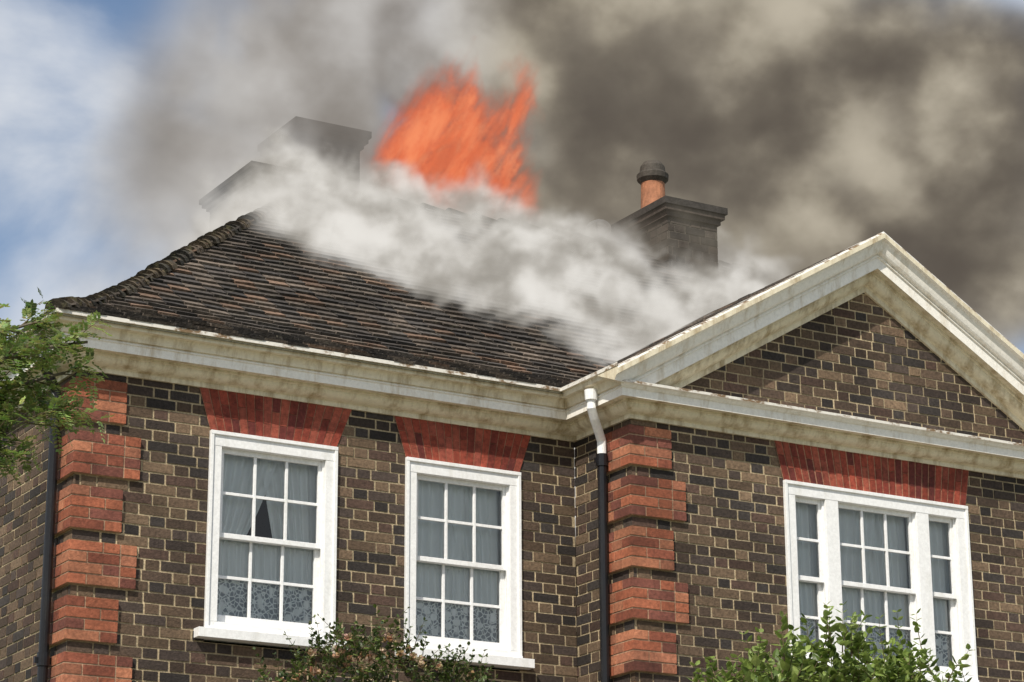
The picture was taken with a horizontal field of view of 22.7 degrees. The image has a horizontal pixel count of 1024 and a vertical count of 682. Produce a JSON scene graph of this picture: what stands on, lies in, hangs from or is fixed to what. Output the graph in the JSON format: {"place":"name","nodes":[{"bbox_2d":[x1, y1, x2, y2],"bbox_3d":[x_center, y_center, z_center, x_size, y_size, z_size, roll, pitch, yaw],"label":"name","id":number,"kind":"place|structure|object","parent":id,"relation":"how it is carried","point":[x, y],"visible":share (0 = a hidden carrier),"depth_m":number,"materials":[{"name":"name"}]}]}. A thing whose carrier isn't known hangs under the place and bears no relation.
{"place":"outdoors","nodes":[
{"label":"outdoors","id":0,"kind":"place"},
{"bbox_2d":[0,0,1023,352],"label":"sky","id":1,"kind":"structure","parent":0,"point":[822,128],"materials":[{"name":"grey"}]},
{"label":"ground","id":2,"kind":"structure","parent":0,"visible":0},
{"bbox_2d":[0,293,1023,681],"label":"brown brick walls","id":3,"kind":"structure","parent":2,"relation":"on","point":[864,355],"depth_m":18.54,"materials":[{"name":"brown brick"}]},
{"bbox_2d":[34,337,62,681],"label":"downpipe","id":4,"kind":"object","parent":3,"relation":"attached to","point":[42,660],"visible":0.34,"depth_m":16.99,"materials":[{"name":"black metal"}]},
{"bbox_2d":[203,496,323,652],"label":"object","id":5,"kind":"object","parent":3,"relation":"attached to","point":[262,526],"visible":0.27,"depth_m":18.54,"materials":[{"name":"black"}]},
{"bbox_2d":[194,430,347,651],"bbox_3d":[-1.673,1.389,17.667,1.119,1.455,0.205,9,-20,-29],"label":"sash window frame","id":6,"kind":"object","parent":3,"relation":"attached to","point":[248,629],"visible":0.94,"depth_m":17.69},
{"bbox_2d":[217,454,315,623],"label":"sash window curtains","id":7,"kind":"object","parent":6,"relation":"attached to","point":[233,555],"visible":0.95,"depth_m":17.77,"materials":[{"name":"white fabric"}]},
{"bbox_2d":[47,376,688,681],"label":"red quoins","id":8,"kind":"object","parent":3,"relation":"attached to","point":[84,618],"visible":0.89,"depth_m":17.26,"materials":[{"name":"brick"}]},
{"bbox_2d":[404,660,519,671],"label":"window sill shadow","id":9,"kind":"object","parent":3,"relation":"attached to","point":[478,667],"visible":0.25,"depth_m":18.95},
{"bbox_2d":[395,457,534,670],"bbox_3d":[-0.363,1.607,18.399,1.095,1.455,0.205,9,-20,-29],"label":"sash window frame","id":10,"kind":"object","parent":3,"relation":"attached to","point":[505,652],"visible":0.94,"depth_m":18.44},
{"bbox_2d":[416,480,500,642],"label":"sash window curtains","id":11,"kind":"object","parent":10,"relation":"attached to","point":[459,546],"visible":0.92,"depth_m":18.51,"materials":[{"name":"white fabric"}]},
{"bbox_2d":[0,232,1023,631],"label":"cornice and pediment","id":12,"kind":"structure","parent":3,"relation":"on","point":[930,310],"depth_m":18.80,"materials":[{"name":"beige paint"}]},
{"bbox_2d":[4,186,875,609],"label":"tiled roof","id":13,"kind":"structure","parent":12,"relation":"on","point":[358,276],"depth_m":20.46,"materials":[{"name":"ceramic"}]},
{"bbox_2d":[45,179,775,309],"bbox_3d":[0.237,0.236,23.178,11.909,2.770,7.291,9,-20,-29],"label":"hip and ridge tiles","id":14,"kind":"object","parent":13,"relation":"on","point":[202,240],"visible":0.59,"depth_m":20.79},
{"bbox_2d":[199,116,727,276],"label":"chimney stacks","id":15,"kind":"object","parent":13,"relation":"on","point":[667,231],"visible":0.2,"depth_m":22.71,"materials":[{"name":"brick"}]},
{"bbox_2d":[637,160,668,207],"bbox_3d":[1.364,-1.450,24.694,0.312,0.620,0.312,9,-20,-29],"label":"chimney pot","id":16,"kind":"object","parent":15,"relation":"on","point":[652,177],"visible":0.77,"depth_m":24.61,"materials":[{"name":"ceramic"}]},
{"bbox_2d":[199,387,968,505],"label":"flat arch lintels","id":17,"kind":"object","parent":3,"relation":"attached to","point":[242,413],"visible":1,"depth_m":18.70,"materials":[{"name":"red brick"}]},
{"bbox_2d":[584,388,609,681],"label":"downpipe","id":18,"kind":"object","parent":3,"relation":"attached to","point":[601,458],"visible":1,"depth_m":18.44,"materials":[{"name":"black metal"}]},
{"bbox_2d":[783,480,978,681],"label":"tripartite window frame","id":19,"kind":"object","parent":3,"relation":"attached to","point":[829,502],"visible":0.78,"depth_m":19.42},
{"bbox_2d":[796,503,950,666],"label":"tripartite window curtains","id":20,"kind":"object","parent":19,"relation":"attached to","point":[849,531],"visible":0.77,"depth_m":19.45,"materials":[{"name":"white fabric"}]},
{"label":"gravel drive","id":21,"kind":"structure","parent":0,"visible":0},
{"bbox_2d":[0,287,115,485],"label":"rowan tree","id":22,"kind":"object","parent":21,"relation":"on","point":[35,348],"visible":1,"depth_m":13.69,"materials":[{"name":"green plant"}]},
{"bbox_2d":[252,604,497,681],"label":"climbing rose","id":23,"kind":"object","parent":21,"relation":"on","point":[369,654],"visible":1,"depth_m":17.09,"materials":[{"name":"green plant"}]},
{"bbox_2d":[687,601,971,681],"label":"garden shrub","id":24,"kind":"object","parent":21,"relation":"on","point":[798,666],"visible":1,"depth_m":16.46,"materials":[{"name":"green plant"}]}
]}

